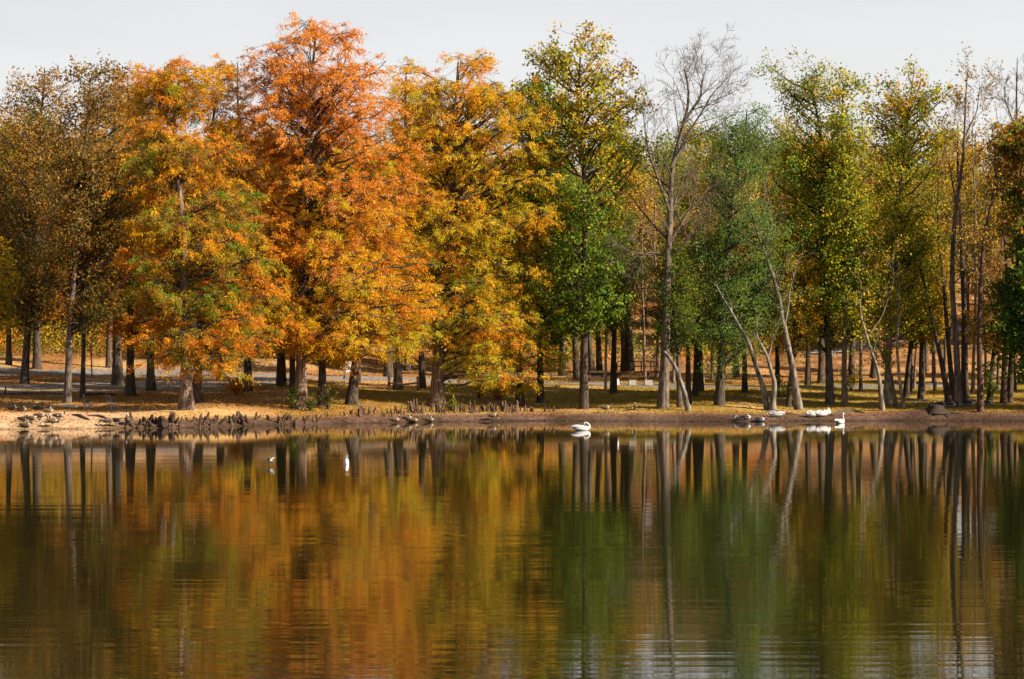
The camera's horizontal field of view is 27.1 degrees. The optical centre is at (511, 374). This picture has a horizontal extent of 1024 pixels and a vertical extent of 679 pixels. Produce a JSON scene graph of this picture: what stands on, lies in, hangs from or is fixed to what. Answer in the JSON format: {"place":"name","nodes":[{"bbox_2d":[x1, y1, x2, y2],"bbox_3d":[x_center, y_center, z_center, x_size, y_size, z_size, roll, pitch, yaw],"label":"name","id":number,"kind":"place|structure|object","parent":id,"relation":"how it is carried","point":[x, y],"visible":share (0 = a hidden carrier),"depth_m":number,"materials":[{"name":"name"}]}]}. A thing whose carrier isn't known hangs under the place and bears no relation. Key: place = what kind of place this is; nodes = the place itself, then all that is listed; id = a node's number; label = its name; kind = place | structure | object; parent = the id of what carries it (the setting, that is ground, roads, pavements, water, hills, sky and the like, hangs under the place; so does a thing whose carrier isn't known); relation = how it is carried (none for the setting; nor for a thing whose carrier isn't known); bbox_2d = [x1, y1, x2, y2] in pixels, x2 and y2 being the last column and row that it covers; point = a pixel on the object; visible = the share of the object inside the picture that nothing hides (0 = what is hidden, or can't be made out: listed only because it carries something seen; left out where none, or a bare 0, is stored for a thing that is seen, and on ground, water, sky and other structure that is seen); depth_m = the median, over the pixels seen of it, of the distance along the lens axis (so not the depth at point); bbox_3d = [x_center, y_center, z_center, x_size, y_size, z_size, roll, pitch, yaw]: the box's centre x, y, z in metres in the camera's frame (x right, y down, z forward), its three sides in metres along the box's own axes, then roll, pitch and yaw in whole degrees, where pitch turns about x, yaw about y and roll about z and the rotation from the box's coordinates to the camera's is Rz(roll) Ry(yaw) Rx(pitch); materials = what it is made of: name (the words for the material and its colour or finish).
{"place":"outdoors","nodes":[
{"label":"outdoors","id":0,"kind":"place"},
{"bbox_2d":[0,421,1023,678],"bbox_3d":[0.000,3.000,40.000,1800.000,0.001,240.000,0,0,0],"label":"water","id":1,"kind":"structure","parent":0,"point":[698,549],"depth_m":35.98,"materials":[{"name":"black liquid"}]},
{"bbox_2d":[0,262,1023,428],"bbox_3d":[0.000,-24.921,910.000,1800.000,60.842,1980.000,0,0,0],"label":"ground","id":2,"kind":"structure","parent":0,"point":[253,410],"depth_m":143.40,"materials":[{"name":"soil"}]},
{"bbox_2d":[0,162,30,364],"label":"lawn tree","id":3,"kind":"object","parent":2,"relation":"on","point":[8,359],"visible":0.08,"depth_m":170.32,"materials":[{"name":"brown plant"}]},
{"bbox_2d":[0,236,31,338],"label":"dogwood tree","id":4,"kind":"object","parent":2,"relation":"on","point":[5,303],"visible":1,"depth_m":139.41,"materials":[{"name":"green plant"}]},
{"bbox_2d":[0,111,75,369],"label":"oak tree","id":5,"kind":"object","parent":2,"relation":"on","point":[36,362],"visible":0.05,"depth_m":169.15,"materials":[{"name":"brown plant"}]},
{"bbox_2d":[0,62,112,383],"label":"oak tree","id":6,"kind":"object","parent":2,"relation":"on","point":[14,203],"visible":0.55,"depth_m":152.58,"materials":[{"name":"brown plant"}]},
{"bbox_2d":[36,139,134,397],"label":"oak tree","id":7,"kind":"object","parent":2,"relation":"on","point":[83,361],"visible":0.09,"depth_m":137.34,"materials":[{"name":"brown plant"}]},
{"bbox_2d":[21,48,157,402],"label":"oak tree","id":8,"kind":"object","parent":2,"relation":"on","point":[74,162],"visible":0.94,"depth_m":132.68,"materials":[{"name":"brown plant"}]},
{"bbox_2d":[70,78,159,385],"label":"oak tree","id":9,"kind":"object","parent":2,"relation":"on","point":[117,377],"visible":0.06,"depth_m":154.21,"materials":[{"name":"brown plant"}]},
{"bbox_2d":[85,168,145,367],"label":"lawn tree","id":10,"kind":"object","parent":2,"relation":"on","point":[108,362],"visible":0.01,"depth_m":170.59,"materials":[{"name":"brown plant"}]},
{"bbox_2d":[89,62,180,396],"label":"bald cypress","id":11,"kind":"object","parent":2,"relation":"on","point":[130,389],"visible":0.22,"depth_m":139.31,"materials":[{"name":"orange plant"}]},
{"bbox_2d":[92,72,195,390],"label":"bald cypress","id":12,"kind":"object","parent":2,"relation":"on","point":[150,385],"visible":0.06,"depth_m":146.19,"materials":[{"name":"orange plant"}]},
{"bbox_2d":[0,378,288,392],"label":"gravel lot","id":13,"kind":"structure","parent":2,"relation":"on","point":[94,384],"depth_m":152.65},
{"bbox_2d":[94,53,295,409],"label":"bald cypress","id":14,"kind":"object","parent":2,"relation":"on","point":[167,97],"visible":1,"depth_m":124.35,"materials":[{"name":"orange plant"}]},
{"bbox_2d":[160,53,278,402],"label":"bald cypress","id":15,"kind":"object","parent":2,"relation":"on","point":[241,173],"visible":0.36,"depth_m":131.65,"materials":[{"name":"orange plant"}]},
{"bbox_2d":[219,371,259,394],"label":"leafy shrub","id":16,"kind":"object","parent":2,"relation":"on","point":[236,389],"visible":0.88,"depth_m":141.94,"materials":[{"name":"brown plant"}]},
{"bbox_2d":[200,62,288,391],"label":"bald cypress","id":17,"kind":"object","parent":2,"relation":"on","point":[247,367],"visible":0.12,"depth_m":146.80,"materials":[{"name":"orange plant"}]},
{"bbox_2d":[213,127,338,386],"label":"lawn tree","id":18,"kind":"object","parent":2,"relation":"on","point":[281,379],"visible":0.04,"depth_m":152.84,"materials":[{"name":"orange plant"}]},
{"bbox_2d":[282,383,301,409],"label":"leafy shrub","id":19,"kind":"object","parent":2,"relation":"on","point":[291,403],"visible":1,"depth_m":131.22,"materials":[{"name":"green plant"}]},
{"bbox_2d":[251,177,345,396],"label":"lawn tree","id":20,"kind":"object","parent":2,"relation":"on","point":[292,372],"visible":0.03,"depth_m":137.29,"materials":[{"name":"orange plant"}]},
{"bbox_2d":[295,392,320,410],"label":"leafy shrub","id":21,"kind":"object","parent":2,"relation":"on","point":[310,405],"visible":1,"depth_m":131.32,"materials":[{"name":"green plant"}]},
{"bbox_2d":[315,380,342,408],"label":"leafy shrub","id":22,"kind":"object","parent":2,"relation":"on","point":[327,396],"visible":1,"depth_m":133.32,"materials":[{"name":"green plant"}]},
{"bbox_2d":[259,145,417,406],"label":"bald cypress","id":23,"kind":"object","parent":2,"relation":"on","point":[322,373],"visible":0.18,"depth_m":134.27,"materials":[{"name":"orange plant"}]},
{"bbox_2d":[219,12,461,409],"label":"bald cypress","id":24,"kind":"object","parent":2,"relation":"on","point":[309,340],"visible":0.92,"depth_m":131.38,"materials":[{"name":"orange plant"}]},
{"bbox_2d":[327,161,440,405],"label":"bald cypress","id":25,"kind":"object","parent":2,"relation":"on","point":[351,398],"visible":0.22,"depth_m":136.76,"materials":[{"name":"orange plant"}]},
{"bbox_2d":[354,132,432,376],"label":"lawn tree","id":26,"kind":"object","parent":2,"relation":"on","point":[387,371],"visible":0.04,"depth_m":169.76,"materials":[{"name":"orange plant"}]},
{"bbox_2d":[388,377,418,390],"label":"bar barrier","id":27,"kind":"object","parent":2,"relation":"on","point":[390,383],"visible":0.92,"depth_m":152.73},
{"bbox_2d":[360,56,457,389],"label":"bald cypress","id":28,"kind":"object","parent":2,"relation":"on","point":[397,378],"visible":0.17,"depth_m":154.03,"materials":[{"name":"orange plant"}]},
{"bbox_2d":[387,174,461,388],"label":"lawn tree","id":29,"kind":"object","parent":2,"relation":"on","point":[422,379],"visible":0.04,"depth_m":157.36,"materials":[{"name":"orange plant"}]},
{"bbox_2d":[370,47,579,407],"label":"bald cypress","id":30,"kind":"object","parent":2,"relation":"on","point":[448,155],"visible":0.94,"depth_m":138.96,"materials":[{"name":"yellow plant"}]},
{"bbox_2d":[436,137,523,372],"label":"lawn tree","id":31,"kind":"object","parent":2,"relation":"on","point":[491,250],"visible":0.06,"depth_m":174.84,"materials":[{"name":"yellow plant"}]},
{"bbox_2d":[483,384,515,398],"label":"leafy shrub","id":32,"kind":"object","parent":2,"relation":"on","point":[498,396],"visible":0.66,"depth_m":147.08,"materials":[{"name":"green plant"}]},
{"bbox_2d":[0,286,1015,367],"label":"undergrowth","id":33,"kind":"object","parent":2,"relation":"on","point":[52,338],"visible":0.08,"depth_m":186.35,"materials":[{"name":"brown plant"}]},
{"bbox_2d":[0,409,1023,428],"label":"bank debris","id":34,"kind":"object","parent":2,"relation":"on","point":[544,417],"visible":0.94,"depth_m":135.71,"materials":[{"name":"brown plant"}]},
{"bbox_2d":[0,97,1023,353],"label":"woods","id":35,"kind":"object","parent":2,"relation":"on","point":[694,145],"visible":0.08,"depth_m":214.15,"materials":[{"name":"green plant"}]},
{"bbox_2d":[0,380,1023,415],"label":"grass","id":36,"kind":"structure","parent":2,"relation":"on","point":[616,395],"depth_m":147.67,"materials":[{"name":"yellow plant"}]},
{"bbox_2d":[0,302,1023,421],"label":"fallen leaves","id":37,"kind":"object","parent":2,"relation":"on","point":[212,398],"depth_m":148.26,"materials":[{"name":"plant"}]},
{"bbox_2d":[470,203,579,405],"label":"bald cypress","id":38,"kind":"object","parent":2,"relation":"on","point":[521,388],"visible":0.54,"depth_m":143.64,"materials":[{"name":"yellow plant"}]},
{"bbox_2d":[499,64,601,403],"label":"maple tree","id":39,"kind":"object","parent":2,"relation":"on","point":[555,339],"visible":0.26,"depth_m":145.43,"materials":[{"name":"green plant"}]},
{"bbox_2d":[521,157,601,375],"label":"lawn tree","id":40,"kind":"object","parent":2,"relation":"on","point":[560,372],"depth_m":179.95,"materials":[{"name":"green plant"}]},
{"bbox_2d":[510,163,623,378],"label":"lawn tree","id":41,"kind":"object","parent":2,"relation":"on","point":[576,366],"visible":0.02,"depth_m":173.42,"materials":[{"name":"green plant"}]},
{"bbox_2d":[511,20,662,408],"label":"sycamore tree","id":42,"kind":"object","parent":2,"relation":"on","point":[578,131],"visible":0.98,"depth_m":140.34,"materials":[{"name":"green plant"}]},
{"bbox_2d":[564,172,632,371],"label":"lawn tree","id":43,"kind":"object","parent":2,"relation":"on","point":[591,364],"visible":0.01,"depth_m":180.13,"materials":[{"name":"green plant"}]},
{"bbox_2d":[604,329,606,390],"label":"wooden pole","id":44,"kind":"object","parent":2,"relation":"on","point":[605,365],"visible":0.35,"depth_m":155.97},
{"bbox_2d":[580,175,641,370],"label":"lawn tree","id":45,"kind":"object","parent":2,"relation":"on","point":[599,364],"visible":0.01,"depth_m":185.62,"materials":[{"name":"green plant"}]},
{"bbox_2d":[572,184,653,393],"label":"lawn tree","id":46,"kind":"object","parent":2,"relation":"on","point":[613,373],"visible":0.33,"depth_m":153.33,"materials":[{"name":"green plant"}]},
{"bbox_2d":[588,370,675,381],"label":"guard rail","id":47,"kind":"object","parent":2,"relation":"on","point":[595,374],"visible":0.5,"depth_m":168.72,"materials":[{"name":"grey metal"}]},
{"bbox_2d":[607,163,665,370],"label":"lawn tree","id":48,"kind":"object","parent":2,"relation":"on","point":[623,349],"visible":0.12,"depth_m":184.87,"materials":[{"name":"green plant"}]},
{"bbox_2d":[593,153,680,370],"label":"lawn tree","id":49,"kind":"object","parent":2,"relation":"on","point":[630,365],"visible":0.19,"depth_m":185.24,"materials":[{"name":"green plant"}]},
{"bbox_2d":[622,175,665,380],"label":"ash tree","id":50,"kind":"object","parent":2,"relation":"on","point":[644,357],"visible":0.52,"depth_m":168.62,"materials":[{"name":"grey plant"}]},
{"bbox_2d":[631,159,666,376],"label":"ash tree","id":51,"kind":"object","parent":2,"relation":"on","point":[657,362],"visible":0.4,"depth_m":172.57,"materials":[{"name":"green plant"}]},
{"bbox_2d":[649,144,697,382],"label":"ash tree","id":52,"kind":"object","parent":2,"relation":"on","point":[674,360],"visible":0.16,"depth_m":165.05,"materials":[{"name":"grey plant"}]},
{"bbox_2d":[639,228,708,407],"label":"lawn tree","id":53,"kind":"object","parent":2,"relation":"on","point":[680,302],"visible":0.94,"depth_m":139.83,"materials":[{"name":"green plant"}]},
{"bbox_2d":[589,23,763,408],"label":"bare tree","id":54,"kind":"object","parent":2,"relation":"on","point":[663,391],"visible":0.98,"depth_m":139.54,"materials":[{"name":"grey plant"}]},
{"bbox_2d":[663,351,690,410],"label":"dead snag","id":55,"kind":"object","parent":2,"relation":"on","point":[687,406],"visible":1,"depth_m":138.08,"materials":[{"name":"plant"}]},
{"bbox_2d":[645,215,721,403],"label":"lawn tree","id":56,"kind":"object","parent":2,"relation":"on","point":[688,379],"visible":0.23,"depth_m":142.76,"materials":[{"name":"green plant"}]},
{"bbox_2d":[658,195,738,395],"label":"lawn tree","id":57,"kind":"object","parent":2,"relation":"on","point":[695,388],"visible":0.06,"depth_m":149.25,"materials":[{"name":"green plant"}]},
{"bbox_2d":[657,196,743,390],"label":"lawn tree","id":58,"kind":"object","parent":2,"relation":"on","point":[701,380],"visible":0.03,"depth_m":154.87,"materials":[{"name":"green plant"}]},
{"bbox_2d":[677,145,726,379],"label":"ash tree","id":59,"kind":"object","parent":2,"relation":"on","point":[711,376],"visible":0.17,"depth_m":174.25,"materials":[{"name":"green plant"}]},
{"bbox_2d":[706,202,769,392],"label":"lawn tree","id":60,"kind":"object","parent":2,"relation":"on","point":[744,387],"visible":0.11,"depth_m":152.86,"materials":[{"name":"green plant"}]},
{"bbox_2d":[675,99,805,405],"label":"locust tree","id":61,"kind":"object","parent":2,"relation":"on","point":[722,335],"visible":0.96,"depth_m":141.25,"materials":[{"name":"green plant"}]},
{"bbox_2d":[706,172,777,376],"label":"lawn tree","id":62,"kind":"object","parent":2,"relation":"on","point":[736,373],"visible":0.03,"depth_m":179.43,"materials":[{"name":"green plant"}]},
{"bbox_2d":[715,281,769,409],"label":"bare tree","id":63,"kind":"object","parent":2,"relation":"on","point":[765,398],"visible":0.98,"depth_m":139.72,"materials":[{"name":"grey plant"}]},
{"bbox_2d":[719,113,816,409],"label":"bare tree","id":64,"kind":"object","parent":2,"relation":"on","point":[797,400],"visible":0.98,"depth_m":140.95,"materials":[{"name":"grey plant"}]},
{"bbox_2d":[752,304,786,409],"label":"bare tree","id":65,"kind":"object","parent":2,"relation":"on","point":[772,403],"visible":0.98,"depth_m":139.29,"materials":[{"name":"grey plant"}]},
{"bbox_2d":[738,221,809,396],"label":"lawn tree","id":66,"kind":"object","parent":2,"relation":"on","point":[777,362],"visible":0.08,"depth_m":151.01,"materials":[{"name":"green plant"}]},
{"bbox_2d":[768,373,809,397],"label":"leafy shrub","id":67,"kind":"object","parent":2,"relation":"on","point":[784,394],"visible":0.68,"depth_m":149.65,"materials":[{"name":"green plant"}]},
{"bbox_2d":[760,219,833,407],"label":"lawn tree","id":68,"kind":"object","parent":2,"relation":"on","point":[804,328],"visible":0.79,"depth_m":142.84,"materials":[{"name":"green plant"}]},
{"bbox_2d":[779,203,838,384],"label":"lawn tree","id":69,"kind":"object","parent":2,"relation":"on","point":[807,381],"visible":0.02,"depth_m":165.74,"materials":[{"name":"green plant"}]},
{"bbox_2d":[750,45,891,404],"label":"sycamore tree","id":70,"kind":"object","parent":2,"relation":"on","point":[807,193],"visible":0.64,"depth_m":143.78,"materials":[{"name":"green plant"}]},
{"bbox_2d":[790,160,863,383],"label":"lawn tree","id":71,"kind":"object","parent":2,"relation":"on","point":[821,372],"visible":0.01,"depth_m":167.92,"materials":[{"name":"green plant"}]},
{"bbox_2d":[833,362,864,390],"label":"leafy shrub","id":72,"kind":"object","parent":2,"relation":"on","point":[852,381],"visible":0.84,"depth_m":156.17,"materials":[{"name":"green plant"}]},
{"bbox_2d":[807,62,905,406],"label":"sycamore tree","id":73,"kind":"object","parent":2,"relation":"on","point":[848,178],"visible":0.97,"depth_m":142.15,"materials":[{"name":"green plant"}]},
{"bbox_2d":[854,101,869,390],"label":"pale sapling","id":74,"kind":"object","parent":2,"relation":"on","point":[861,371],"visible":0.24,"depth_m":156.25,"materials":[{"name":"grey plant"}]},
{"bbox_2d":[832,163,892,380],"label":"lawn tree","id":75,"kind":"object","parent":2,"relation":"on","point":[851,370],"visible":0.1,"depth_m":171.65,"materials":[{"name":"green plant"}]},
{"bbox_2d":[844,232,911,410],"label":"sapling tree","id":76,"kind":"object","parent":2,"relation":"on","point":[880,397],"visible":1,"depth_m":140.25,"materials":[{"name":"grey plant"}]},
{"bbox_2d":[861,187,899,378],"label":"lawn tree","id":77,"kind":"object","parent":2,"relation":"on","point":[872,372],"visible":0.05,"depth_m":175.58,"materials":[{"name":"green plant"}]},
{"bbox_2d":[857,249,909,406],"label":"sapling tree","id":78,"kind":"object","parent":2,"relation":"on","point":[893,391],"visible":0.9,"depth_m":142.47,"materials":[{"name":"grey plant"}]},
{"bbox_2d":[881,213,913,407],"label":"sapling tree","id":79,"kind":"object","parent":2,"relation":"on","point":[902,399],"visible":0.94,"depth_m":141.64,"materials":[{"name":"green plant"}]},
{"bbox_2d":[853,49,973,404],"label":"sycamore tree","id":80,"kind":"object","parent":2,"relation":"on","point":[905,124],"visible":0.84,"depth_m":144.15,"materials":[{"name":"green plant"}]},
{"bbox_2d":[870,214,960,397],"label":"lawn tree","id":81,"kind":"object","parent":2,"relation":"on","point":[906,386],"visible":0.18,"depth_m":149.75,"materials":[{"name":"green plant"}]},
{"bbox_2d":[881,214,957,398],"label":"lawn tree","id":82,"kind":"object","parent":2,"relation":"on","point":[922,341],"visible":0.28,"depth_m":148.29,"materials":[{"name":"green plant"}]},
{"bbox_2d":[895,207,951,402],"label":"ash tree","id":83,"kind":"object","parent":2,"relation":"on","point":[947,393],"visible":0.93,"depth_m":143.90,"materials":[{"name":"green plant"}]},
{"bbox_2d":[925,161,947,391],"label":"ash tree","id":84,"kind":"object","parent":2,"relation":"on","point":[934,373],"visible":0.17,"depth_m":157.25,"materials":[{"name":"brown plant"}]},
{"bbox_2d":[916,404,963,417],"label":"tree stump","id":85,"kind":"object","parent":2,"relation":"on","point":[931,409],"visible":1,"depth_m":137.60,"materials":[{"name":"brown plant"}]},
{"bbox_2d":[924,219,960,370],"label":"lawn tree","id":86,"kind":"object","parent":2,"relation":"on","point":[926,356],"visible":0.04,"depth_m":186.10,"materials":[{"name":"green plant"}]},
{"bbox_2d":[922,154,965,400],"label":"ash tree","id":87,"kind":"object","parent":2,"relation":"on","point":[949,359],"visible":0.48,"depth_m":146.76,"materials":[{"name":"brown plant"}]},
{"bbox_2d":[927,113,967,368],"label":"ash tree","id":88,"kind":"object","parent":2,"relation":"on","point":[944,354],"visible":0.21,"depth_m":162.01,"materials":[{"name":"brown plant"}]},
{"bbox_2d":[939,99,979,400],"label":"ash tree","id":89,"kind":"object","parent":2,"relation":"on","point":[964,370],"visible":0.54,"depth_m":145.38,"materials":[{"name":"brown plant"}]},
{"bbox_2d":[927,41,1012,406],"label":"ash tree","id":90,"kind":"object","parent":2,"relation":"on","point":[957,381],"visible":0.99,"depth_m":141.41,"materials":[{"name":"brown plant"}]},
{"bbox_2d":[948,88,996,392],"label":"ash tree","id":91,"kind":"object","parent":2,"relation":"on","point":[973,366],"visible":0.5,"depth_m":153.67,"materials":[{"name":"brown plant"}]},
{"bbox_2d":[966,121,998,384],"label":"ash tree","id":92,"kind":"object","parent":2,"relation":"on","point":[985,353],"visible":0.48,"depth_m":160.25,"materials":[{"name":"brown plant"}]},
{"bbox_2d":[952,109,1023,411],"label":"ash tree","id":93,"kind":"object","parent":2,"relation":"on","point":[980,400],"visible":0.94,"depth_m":139.05,"materials":[{"name":"brown plant"}]},
{"bbox_2d":[957,240,1020,400],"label":"lawn tree","id":94,"kind":"object","parent":2,"relation":"on","point":[990,342],"visible":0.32,"depth_m":145.72,"materials":[{"name":"green plant"}]},
{"bbox_2d":[983,367,998,400],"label":"leafy shrub","id":95,"kind":"object","parent":2,"relation":"on","point":[989,386],"visible":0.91,"depth_m":145.29,"materials":[{"name":"green plant"}]},
{"bbox_2d":[976,123,1015,403],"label":"ash tree","id":96,"kind":"object","parent":2,"relation":"on","point":[1003,393],"visible":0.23,"depth_m":144.05,"materials":[{"name":"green plant"}]},
{"bbox_2d":[986,94,1006,389],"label":"ash tree","id":97,"kind":"object","parent":2,"relation":"on","point":[998,377],"visible":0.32,"depth_m":156.51,"materials":[{"name":"brown plant"}]},
{"bbox_2d":[973,54,1023,402],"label":"ash tree","id":98,"kind":"object","parent":2,"relation":"on","point":[1010,385],"visible":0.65,"depth_m":144.53,"materials":[{"name":"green plant"}]},
{"bbox_2d":[974,111,1023,381],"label":"gum tree","id":99,"kind":"object","parent":2,"relation":"on","point":[1011,325],"visible":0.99,"depth_m":139.47,"materials":[{"name":"green plant"}]},
{"bbox_2d":[0,367,1023,388],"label":"road","id":100,"kind":"structure","parent":0,"point":[13,371],"depth_m":166.21,"materials":[{"name":"asphalt"}]},
{"bbox_2d":[0,0,1023,257],"label":"sky","id":101,"kind":"structure","parent":0,"point":[871,37],"materials":[{"name":"white"}]},
{"bbox_2d":[805,322,987,355],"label":"hill path","id":102,"kind":"structure","parent":0,"point":[864,346],"depth_m":208.50,"materials":[{"name":"soil"}]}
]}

